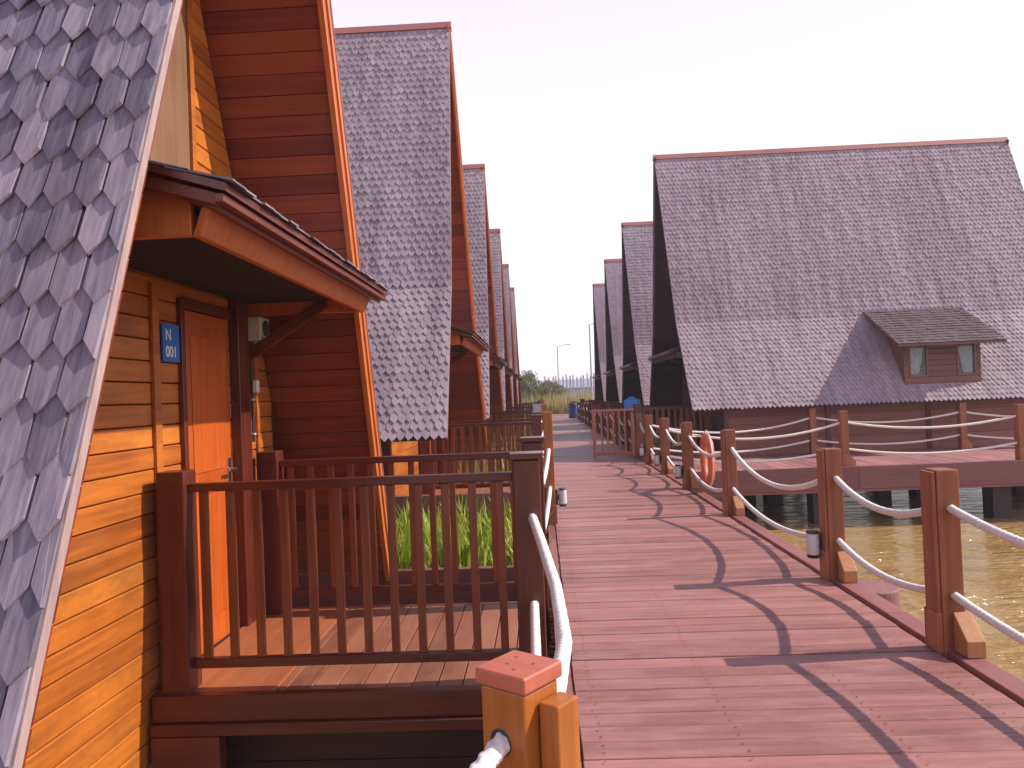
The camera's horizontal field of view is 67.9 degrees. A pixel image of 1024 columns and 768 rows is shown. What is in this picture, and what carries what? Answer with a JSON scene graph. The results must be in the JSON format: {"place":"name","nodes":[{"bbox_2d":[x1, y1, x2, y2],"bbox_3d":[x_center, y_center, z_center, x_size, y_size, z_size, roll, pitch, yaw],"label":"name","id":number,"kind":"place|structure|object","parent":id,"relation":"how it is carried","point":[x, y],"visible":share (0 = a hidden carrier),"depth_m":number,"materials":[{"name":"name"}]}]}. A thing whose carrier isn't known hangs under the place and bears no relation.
{"place":"outdoors","nodes":[
{"label":"outdoors","id":0,"kind":"place"},
{"bbox_2d":[446,436,544,483],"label":"marsh grass","id":1,"kind":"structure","parent":0,"point":[484,467],"depth_m":14.82,"materials":[{"name":"green plant"}]},
{"bbox_2d":[483,422,531,449],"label":"marsh grass","id":2,"kind":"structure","parent":0,"point":[502,448],"depth_m":22.29,"materials":[{"name":"green plant"}]},
{"bbox_2d":[145,487,1023,767],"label":"water","id":3,"kind":"structure","parent":0,"point":[993,572],"depth_m":11.34,"materials":[{"name":"brown liquid"}]},
{"bbox_2d":[0,0,518,767],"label":"cottage","id":4,"kind":"structure","parent":3,"relation":"in","point":[184,164],"depth_m":3.94,"materials":[{"name":"brown wood"}]},
{"bbox_2d":[160,323,179,361],"bbox_3d":[-1.959,-0.235,4.362,0.018,0.215,0.195,-2,-1,2],"label":"number sign","id":5,"kind":"object","parent":4,"relation":"attached to","point":[170,351],"visible":1,"depth_m":4.34,"materials":[{"name":"blue metal"}]},
{"bbox_2d":[150,0,197,170],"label":"window","id":6,"kind":"structure","parent":4,"relation":"in","point":[175,142],"depth_m":4.65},
{"bbox_2d":[176,310,237,654],"bbox_3d":[-1.912,0.604,4.851,0.101,2.100,0.670,-2,-1,2],"label":"door","id":7,"kind":"structure","parent":4,"relation":"in","point":[205,335],"depth_m":4.87,"materials":[{"name":"brown wood"}]},
{"bbox_2d":[248,316,268,441],"bbox_3d":[-1.853,-0.032,5.573,0.135,0.910,0.180,-2,-1,2],"label":"electric meter","id":8,"kind":"object","parent":4,"relation":"attached to","point":[258,328],"visible":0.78,"depth_m":5.53,"materials":[{"name":"beige plastic"}]},
{"bbox_2d":[252,380,259,392],"bbox_3d":[-1.872,0.018,5.558,0.033,0.090,0.060,-2,-1,2],"label":"light switch","id":9,"kind":"object","parent":8,"relation":"attached to","point":[256,387],"visible":1,"depth_m":5.53,"materials":[{"name":"white plastic"}]},
{"bbox_2d":[156,451,546,694],"bbox_3d":[-0.834,1.149,4.047,2.048,1.500,0.176,-2,-1,2],"label":"porch railing","id":10,"kind":"object","parent":4,"relation":"attached to","point":[184,662],"visible":0.89,"depth_m":4.02,"materials":[{"name":"brown wood"}]},
{"bbox_2d":[256,436,550,648],"bbox_3d":[-0.775,1.170,5.496,2.081,1.500,0.176,-2,-1,2],"label":"porch railing","id":11,"kind":"object","parent":4,"relation":"attached to","point":[271,464],"visible":0.69,"depth_m":5.47,"materials":[{"name":"brown wood"}]},
{"bbox_2d":[305,21,511,547],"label":"cottage","id":12,"kind":"structure","parent":3,"relation":"in","point":[429,345],"depth_m":10.95,"materials":[{"name":"grey"}]},
{"bbox_2d":[419,414,541,494],"bbox_3d":[-0.459,1.256,11.688,1.903,1.500,0.176,-2,-1,2],"label":"porch railing","id":13,"kind":"object","parent":12,"relation":"attached to","point":[424,446],"visible":0.45,"depth_m":11.66,"materials":[{"name":"brown wood"}]},
{"bbox_2d":[436,412,541,484],"bbox_3d":[-0.399,1.279,13.327,1.903,1.500,0.176,-2,-1,2],"label":"porch railing","id":14,"kind":"object","parent":12,"relation":"attached to","point":[439,463],"visible":0.44,"depth_m":13.30,"materials":[{"name":"brown wood"}]},
{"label":"rope","id":15,"kind":"object","parent":14,"relation":"attached to","visible":0},
{"bbox_2d":[533,404,541,411],"bbox_3d":[0.656,0.735,18.892,0.260,0.480,0.024,-2,-1,2],"label":"sign","id":16,"kind":"object","parent":15,"relation":"attached to","point":[537,407],"visible":0.46,"depth_m":18.88,"materials":[{"name":"white"}]},
{"bbox_2d":[445,164,507,473],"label":"cottage","id":17,"kind":"structure","parent":3,"relation":"in","point":[492,363],"depth_m":18.89,"materials":[{"name":"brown wood"}]},
{"bbox_2d":[466,411,532,451],"bbox_3d":[-0.186,1.363,19.082,1.903,1.500,0.176,-2,-1,2],"label":"porch railing","id":18,"kind":"object","parent":17,"relation":"attached to","point":[509,413],"visible":0.31,"depth_m":19.06,"materials":[{"name":"brown wood"}]},
{"bbox_2d":[490,410,532,447],"bbox_3d":[-0.126,1.386,20.721,1.903,1.500,0.176,-2,-1,2],"label":"porch railing","id":19,"kind":"object","parent":17,"relation":"attached to","point":[506,425],"visible":0.13,"depth_m":20.70,"materials":[{"name":"brown wood"}]},
{"bbox_2d":[489,228,515,443],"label":"cottage","id":20,"kind":"structure","parent":3,"relation":"in","point":[507,372],"depth_m":26.49,"materials":[{"name":"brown wood"}]},
{"bbox_2d":[493,407,532,435],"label":"porch railing","id":21,"kind":"object","parent":20,"relation":"attached to","point":[517,408],"visible":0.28,"depth_m":26.60,"materials":[{"name":"brown wood"}]},
{"bbox_2d":[494,403,540,432],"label":"porch railing","id":22,"kind":"object","parent":20,"relation":"attached to","point":[519,414],"visible":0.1,"depth_m":28.24,"materials":[{"name":"brown wood"}]},
{"bbox_2d":[503,264,525,431],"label":"cottage","id":23,"kind":"structure","parent":3,"relation":"in","point":[514,378],"depth_m":33.82,"materials":[{"name":"brown wood"}]},
{"bbox_2d":[514,402,538,426],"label":"porch railing","id":24,"kind":"object","parent":23,"relation":"attached to","point":[525,405],"visible":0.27,"depth_m":33.84,"materials":[{"name":"brown wood"}]},
{"bbox_2d":[510,287,523,403],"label":"cottage","id":25,"kind":"structure","parent":3,"relation":"in","point":[520,380],"depth_m":41.32,"materials":[{"name":"brown wood"}]},
{"bbox_2d":[496,632,550,657],"bbox_3d":[-0.499,2.414,7.677,1.750,1.060,2.005,-2,-1,2],"label":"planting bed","id":26,"kind":"object","parent":3,"relation":"in","point":[548,653],"depth_m":6.64,"materials":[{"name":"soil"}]},
{"bbox_2d":[292,492,516,607],"bbox_3d":[-1.099,1.769,7.751,2.900,1.000,2.260,-2,-1,2],"label":"planter edge","id":27,"kind":"object","parent":26,"relation":"on","point":[405,575],"visible":0.09,"depth_m":6.62,"materials":[{"name":"brown wood"}]},
{"bbox_2d":[377,492,561,568],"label":"marsh grass","id":28,"kind":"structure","parent":26,"relation":"on","point":[484,530],"depth_m":7.21,"materials":[{"name":"green plant"}]},
{"bbox_2d":[589,323,593,399],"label":"street lamp","id":29,"kind":"object","parent":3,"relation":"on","point":[590,364],"visible":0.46,"depth_m":51.81,"materials":[{"name":"grey metal"}]},
{"bbox_2d":[592,283,605,407],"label":"cottage","id":30,"kind":"structure","parent":3,"relation":"in","point":[599,377],"depth_m":41.08,"materials":[{"name":"wood"}]},
{"bbox_2d":[581,399,615,407],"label":"porch railing","id":31,"kind":"object","parent":30,"relation":"attached to","point":[583,401],"visible":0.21,"depth_m":39.99,"materials":[{"name":"brown wood"}]},
{"bbox_2d":[603,258,622,427],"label":"cottage","id":32,"kind":"structure","parent":3,"relation":"in","point":[613,312],"depth_m":33.58,"materials":[{"name":"wood"}]},
{"bbox_2d":[589,400,620,425],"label":"porch railing","id":33,"kind":"object","parent":32,"relation":"attached to","point":[590,409],"visible":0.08,"depth_m":34.13,"materials":[{"name":"brown wood"}]},
{"bbox_2d":[591,400,620,424],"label":"porch railing","id":34,"kind":"object","parent":32,"relation":"attached to","point":[593,402],"visible":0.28,"depth_m":32.50,"materials":[{"name":"brown wood"}]},
{"bbox_2d":[614,221,682,443],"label":"cottage","id":35,"kind":"structure","parent":3,"relation":"in","point":[637,282],"depth_m":26.19,"materials":[{"name":"wood"}]},
{"bbox_2d":[601,401,645,432],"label":"porch railing","id":36,"kind":"object","parent":35,"relation":"attached to","point":[604,407],"visible":0.09,"depth_m":26.89,"materials":[{"name":"brown wood"}]},
{"bbox_2d":[605,401,648,433],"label":"porch railing","id":37,"kind":"object","parent":35,"relation":"attached to","point":[608,404],"visible":0.23,"depth_m":25.27,"materials":[{"name":"brown wood"}]},
{"bbox_2d":[545,414,1023,767],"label":"boardwalk","id":38,"kind":"structure","parent":3,"relation":"in","point":[706,632],"depth_m":4.26,"materials":[{"name":"brown wood"}]},
{"bbox_2d":[475,650,580,767],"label":"capped post","id":39,"kind":"object","parent":38,"relation":"on","point":[530,713],"visible":0.94,"depth_m":1.65,"materials":[{"name":"orange wood"}]},
{"bbox_2d":[469,513,571,767],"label":"rope","id":40,"kind":"object","parent":39,"relation":"attached to","point":[495,751],"visible":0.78,"depth_m":2.35,"materials":[{"name":"white fabric"}]},
{"bbox_2d":[530,600,540,655],"bbox_3d":[0.025,1.276,2.487,0.386,0.373,3.103,-2,-1,10],"label":"rope","id":41,"kind":"object","parent":39,"relation":"attached to","point":[535,640],"visible":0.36,"depth_m":3.60,"materials":[{"name":"white fabric"}]},
{"bbox_2d":[541,404,546,466],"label":"plank post","id":42,"kind":"object","parent":38,"relation":"on","point":[544,407],"visible":0.25,"depth_m":16.12,"materials":[{"name":"brown wood"}]},
{"bbox_2d":[542,412,557,545],"bbox_3d":[0.442,1.100,8.875,0.140,1.550,0.150,-2,-1,2],"label":"plank post","id":43,"kind":"object","parent":38,"relation":"on","point":[548,443],"visible":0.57,"depth_m":8.82,"materials":[{"name":"brown wood"}]},
{"bbox_2d":[543,448,550,483],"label":"rope","id":44,"kind":"object","parent":43,"relation":"attached to","point":[547,460],"visible":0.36,"depth_m":8.09,"materials":[{"name":"white fabric"}]},
{"bbox_2d":[544,484,551,527],"bbox_3d":[0.364,1.253,8.556,0.192,0.168,6.206,-2,-1,2],"label":"rope","id":45,"kind":"object","parent":43,"relation":"attached to","point":[548,502],"visible":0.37,"depth_m":8.01,"materials":[{"name":"white fabric"}]},
{"bbox_2d":[555,488,566,506],"bbox_3d":[0.573,1.319,8.867,0.134,0.210,0.099,-2,-1,2],"label":"post lamp","id":46,"kind":"object","parent":43,"relation":"attached to","point":[561,495],"visible":0.98,"depth_m":8.83,"materials":[{"name":"white plastic"}]},
{"bbox_2d":[568,403,576,417],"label":"blue drum","id":47,"kind":"object","parent":38,"relation":"on","point":[572,409],"visible":0.78,"depth_m":46.62,"materials":[{"name":"plastic"}]},
{"bbox_2d":[577,402,578,418],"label":"rope post","id":48,"kind":"object","parent":38,"relation":"on","point":[577,410],"visible":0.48,"depth_m":44.40,"materials":[{"name":"brown wood"}]},
{"bbox_2d":[579,402,580,420],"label":"rope post","id":49,"kind":"object","parent":38,"relation":"on","point":[579,412],"visible":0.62,"depth_m":41.91,"materials":[{"name":"brown wood"}]},
{"bbox_2d":[581,403,584,421],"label":"rope post","id":50,"kind":"object","parent":38,"relation":"on","point":[583,414],"visible":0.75,"depth_m":39.41,"materials":[{"name":"brown wood"}]},
{"bbox_2d":[584,403,587,423],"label":"rope post","id":51,"kind":"object","parent":38,"relation":"on","point":[585,412],"visible":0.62,"depth_m":36.91,"materials":[{"name":"brown wood"}]},
{"bbox_2d":[587,404,589,425],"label":"rope post","id":52,"kind":"object","parent":38,"relation":"on","point":[588,415],"visible":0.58,"depth_m":34.41,"materials":[{"name":"brown wood"}]},
{"bbox_2d":[595,406,600,431],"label":"rope post","id":53,"kind":"object","parent":38,"relation":"on","point":[598,428],"visible":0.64,"depth_m":29.41,"materials":[{"name":"brown wood"}]},
{"bbox_2d":[600,407,606,434],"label":"rope post","id":54,"kind":"object","parent":38,"relation":"on","point":[605,433],"visible":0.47,"depth_m":26.91,"materials":[{"name":"brown wood"}]},
{"bbox_2d":[606,408,612,438],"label":"rope post","id":55,"kind":"object","parent":38,"relation":"on","point":[610,427],"visible":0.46,"depth_m":24.42,"materials":[{"name":"brown wood"}]},
{"bbox_2d":[614,411,622,443],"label":"rope post","id":56,"kind":"object","parent":38,"relation":"on","point":[616,427],"visible":0.48,"depth_m":21.92,"materials":[{"name":"brown wood"}]},
{"bbox_2d":[624,411,631,449],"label":"rope post","id":57,"kind":"object","parent":38,"relation":"on","point":[630,447],"visible":0.31,"depth_m":19.42,"materials":[{"name":"brown wood"}]},
{"bbox_2d":[624,396,639,411],"bbox_3d":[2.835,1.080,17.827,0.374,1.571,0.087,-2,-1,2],"label":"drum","id":58,"kind":"object","parent":38,"relation":"on","point":[629,402],"visible":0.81,"depth_m":17.80,"materials":[{"name":"blue plastic"}]},
{"bbox_2d":[635,413,644,458],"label":"rope post","id":59,"kind":"object","parent":38,"relation":"on","point":[639,432],"visible":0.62,"depth_m":17.08,"materials":[{"name":"brown wood"}]},
{"bbox_2d":[591,408,634,457],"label":"open gate","id":60,"kind":"structure","parent":59,"relation":"attached to","point":[602,453],"depth_m":17.09,"materials":[{"name":"brown wood"}]},
{"bbox_2d":[644,415,654,464],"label":"rope post","id":61,"kind":"object","parent":38,"relation":"on","point":[649,457],"visible":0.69,"depth_m":15.58,"materials":[{"name":"brown wood"}]},
{"bbox_2d":[581,416,653,455],"bbox_3d":[3.530,1.657,34.047,0.044,0.193,40.860,-2,-1,2],"label":"rope","id":62,"kind":"object","parent":61,"relation":"attached to","point":[651,450],"visible":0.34,"depth_m":21.28,"materials":[{"name":"white fabric"}]},
{"bbox_2d":[576,405,659,437],"bbox_3d":[3.512,1.202,34.054,0.044,0.242,40.864,-2,-1,2],"label":"rope","id":63,"kind":"object","parent":61,"relation":"attached to","point":[652,431],"visible":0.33,"depth_m":17.04,"materials":[{"name":"white fabric"}]},
{"bbox_2d":[639,446,645,456],"bbox_3d":[2.697,1.393,15.673,0.134,0.210,0.099,-2,-1,2],"label":"post lamp","id":64,"kind":"object","parent":61,"relation":"attached to","point":[642,449],"visible":1,"depth_m":15.64,"materials":[{"name":"white plastic"}]},
{"bbox_2d":[653,411,1011,433],"bbox_3d":[7.662,0.769,15.917,9.721,0.282,0.392,-2,-1,-1],"label":"rope","id":65,"kind":"object","parent":61,"relation":"attached to","point":[836,420],"visible":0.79,"depth_m":15.96,"materials":[{"name":"white fabric"}]},
{"bbox_2d":[653,434,1013,453],"bbox_3d":[7.680,1.213,15.911,9.719,0.213,0.393,-2,-1,-1],"label":"rope","id":66,"kind":"object","parent":61,"relation":"attached to","point":[894,443],"visible":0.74,"depth_m":15.95,"materials":[{"name":"white fabric"}]},
{"bbox_2d":[659,418,673,474],"bbox_3d":[2.759,1.232,13.576,0.188,1.250,0.270,-2,-1,1],"label":"rope post","id":67,"kind":"object","parent":38,"relation":"on","point":[666,466],"visible":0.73,"depth_m":13.58,"materials":[{"name":"brown wood"}]},
{"bbox_2d":[654,454,660,465],"bbox_3d":[2.623,1.364,13.674,0.134,0.210,0.099,-2,-1,2],"label":"post lamp","id":68,"kind":"object","parent":67,"relation":"attached to","point":[657,460],"visible":1,"depth_m":13.64,"materials":[{"name":"white glass"}]},
{"bbox_2d":[669,415,1015,439],"bbox_3d":[7.485,0.739,13.590,9.507,0.282,0.136,-2,-1,1],"label":"rope","id":69,"kind":"object","parent":67,"relation":"attached to","point":[879,426],"visible":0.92,"depth_m":13.63,"materials":[{"name":"white fabric"}]},
{"bbox_2d":[670,442,1016,462],"bbox_3d":[7.503,1.183,13.583,9.504,0.213,0.136,-2,-1,1],"label":"rope","id":70,"kind":"object","parent":67,"relation":"attached to","point":[883,452],"visible":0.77,"depth_m":13.62,"materials":[{"name":"white fabric"}]},
{"bbox_2d":[681,422,698,489],"bbox_3d":[2.682,1.202,11.478,0.188,1.250,0.270,-2,-1,1],"label":"rope post","id":71,"kind":"object","parent":38,"relation":"on","point":[689,480],"visible":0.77,"depth_m":11.48,"materials":[{"name":"brown wood"}]},
{"bbox_2d":[675,464,683,478],"bbox_3d":[2.546,1.334,11.576,0.134,0.210,0.099,-2,-1,2],"label":"post lamp","id":72,"kind":"object","parent":71,"relation":"attached to","point":[679,472],"visible":1,"depth_m":11.54,"materials":[{"name":"white glass"}]},
{"bbox_2d":[720,429,744,516],"bbox_3d":[2.587,1.165,8.930,0.188,1.250,0.270,-2,-1,1],"label":"rope post","id":73,"kind":"object","parent":38,"relation":"on","point":[732,503],"visible":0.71,"depth_m":8.93,"materials":[{"name":"brown wood"}]},
{"bbox_2d":[816,448,857,582],"bbox_3d":[2.468,1.119,5.782,0.188,1.250,0.270,-2,-1,4],"label":"rope post","id":74,"kind":"object","parent":38,"relation":"on","point":[836,560],"visible":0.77,"depth_m":5.78,"materials":[{"name":"brown wood"}]},
{"bbox_2d":[806,529,822,558],"bbox_3d":[2.354,1.241,5.900,0.134,0.210,0.099,-2,-1,2],"label":"post lamp","id":75,"kind":"object","parent":74,"relation":"attached to","point":[813,542],"visible":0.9,"depth_m":5.87,"materials":[{"name":"white plastic"}]},
{"bbox_2d":[919,467,986,658],"bbox_3d":[2.410,1.096,4.163,0.188,1.250,0.270,-2,-1,2],"label":"rope post","id":76,"kind":"object","parent":38,"relation":"on","point":[951,624],"visible":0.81,"depth_m":4.17,"materials":[{"name":"brown wood"}]},
{"bbox_2d":[665,429,1023,548],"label":"rope","id":77,"kind":"object","parent":76,"relation":"attached to","point":[997,532],"visible":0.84,"depth_m":5.01,"materials":[{"name":"white fabric"}]},
{"bbox_2d":[691,430,714,485],"bbox_3d":[2.794,1.107,11.142,0.243,0.856,0.857,-2,-1,4],"label":"lifebuoy","id":78,"kind":"object","parent":77,"relation":"hanging from","point":[707,446],"visible":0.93,"depth_m":10.96,"materials":[{"name":"plastic"}]},
{"bbox_2d":[666,456,1023,644],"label":"rope","id":79,"kind":"object","parent":76,"relation":"attached to","point":[993,621],"visible":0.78,"depth_m":4.91,"materials":[{"name":"white fabric"}]},
{"bbox_2d":[635,137,1023,501],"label":"cottage","id":80,"kind":"structure","parent":3,"relation":"in","point":[873,282],"depth_m":17.63,"materials":[{"name":"grey"}]},
{"bbox_2d":[626,405,699,449],"bbox_3d":[3.881,1.204,19.375,1.903,1.500,0.176,-2,-1,2],"label":"porch railing","id":81,"kind":"object","parent":80,"relation":"attached to","point":[697,427],"visible":0.17,"depth_m":19.34,"materials":[{"name":"brown wood"}]},
{"bbox_2d":[633,404,715,451],"bbox_3d":[3.821,1.181,17.736,1.903,1.500,0.176,-2,-1,2],"label":"porch railing","id":82,"kind":"object","parent":80,"relation":"attached to","point":[637,408],"visible":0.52,"depth_m":17.71,"materials":[{"name":"brown wood"}]},
{"bbox_2d":[703,411,705,430],"bbox_3d":[4.727,0.555,18.442,0.044,2.100,0.760,-2,-1,2],"label":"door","id":83,"kind":"structure","parent":80,"relation":"in","point":[704,419],"depth_m":18.66,"materials":[{"name":"wood"}]},
{"bbox_2d":[659,445,1023,523],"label":"side deck","id":84,"kind":"structure","parent":3,"relation":"in","point":[995,474],"depth_m":13.58,"materials":[{"name":"brown wood"}]},
{"bbox_2d":[807,408,819,454],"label":"rope post","id":85,"kind":"object","parent":84,"relation":"on","point":[812,436],"visible":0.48,"depth_m":15.99,"materials":[{"name":"brown wood"}]},
{"bbox_2d":[837,411,855,466],"bbox_3d":[6.035,1.102,13.668,0.270,1.250,0.188,-2,-1,2],"label":"rope post","id":86,"kind":"object","parent":84,"relation":"on","point":[847,459],"visible":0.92,"depth_m":13.59,"materials":[{"name":"brown wood"}]},
{"bbox_2d":[956,402,972,449],"bbox_3d":[9.518,0.999,15.953,0.270,1.250,0.188,-2,-1,2],"label":"rope post","id":87,"kind":"object","parent":84,"relation":"on","point":[964,443],"visible":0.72,"depth_m":15.88,"materials":[{"name":"brown wood"}]},
{"bbox_2d":[1012,404,1023,459],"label":"rope post","id":88,"kind":"object","parent":84,"relation":"on","point":[1018,419],"visible":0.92,"depth_m":13.48,"materials":[{"name":"brown wood"}]},
{"bbox_2d":[858,579,900,607],"bbox_3d":[2.964,2.818,6.205,0.470,2.330,0.470,-2,-1,2],"label":"timber pile","id":89,"kind":"object","parent":3,"relation":"in","point":[889,592],"visible":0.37,"depth_m":6.10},
{"bbox_2d":[623,417,681,449],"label":"marsh grass","id":90,"kind":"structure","parent":0,"point":[672,445],"depth_m":21.98,"materials":[{"name":"green plant"}]},
{"bbox_2d":[331,0,1023,380],"label":"sky","id":91,"kind":"structure","parent":0,"point":[566,106],"materials":[{"name":"white"}]},
{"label":"far bank","id":92,"kind":"structure","parent":0,"visible":0},
{"bbox_2d":[520,370,551,401],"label":"tree","id":93,"kind":"object","parent":92,"relation":"on","point":[530,378],"visible":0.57,"depth_m":62.25,"materials":[{"name":"green plant"}]},
{"bbox_2d":[536,380,566,402],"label":"tree","id":94,"kind":"object","parent":92,"relation":"on","point":[555,387],"visible":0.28,"depth_m":69.19,"materials":[{"name":"green plant"}]},
{"bbox_2d":[521,386,601,417],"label":"reeds","id":95,"kind":"object","parent":92,"relation":"on","point":[554,406],"visible":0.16,"depth_m":59.39,"materials":[{"name":"green plant"}]},
{"bbox_2d":[529,379,593,404],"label":"fence","id":96,"kind":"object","parent":92,"relation":"on","point":[585,384],"depth_m":92.53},
{"bbox_2d":[557,344,569,397],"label":"street lamp","id":97,"kind":"object","parent":92,"relation":"on","point":[557,363],"visible":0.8,"depth_m":69.88,"materials":[{"name":"grey metal"}]},
{"bbox_2d":[569,376,571,397],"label":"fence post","id":98,"kind":"object","parent":92,"relation":"on","point":[570,384],"visible":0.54,"depth_m":73.79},
{"bbox_2d":[572,375,574,399],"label":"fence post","id":99,"kind":"object","parent":92,"relation":"on","point":[573,385],"visible":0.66,"depth_m":73.78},
{"bbox_2d":[580,377,581,393],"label":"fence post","id":100,"kind":"object","parent":92,"relation":"on","point":[580,385],"visible":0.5,"depth_m":73.75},
{"bbox_2d":[582,375,584,396],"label":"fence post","id":101,"kind":"object","parent":92,"relation":"on","point":[583,385],"visible":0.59,"depth_m":73.73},
{"bbox_2d":[586,373,588,393],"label":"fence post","id":102,"kind":"object","parent":92,"relation":"on","point":[587,382],"visible":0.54,"depth_m":73.72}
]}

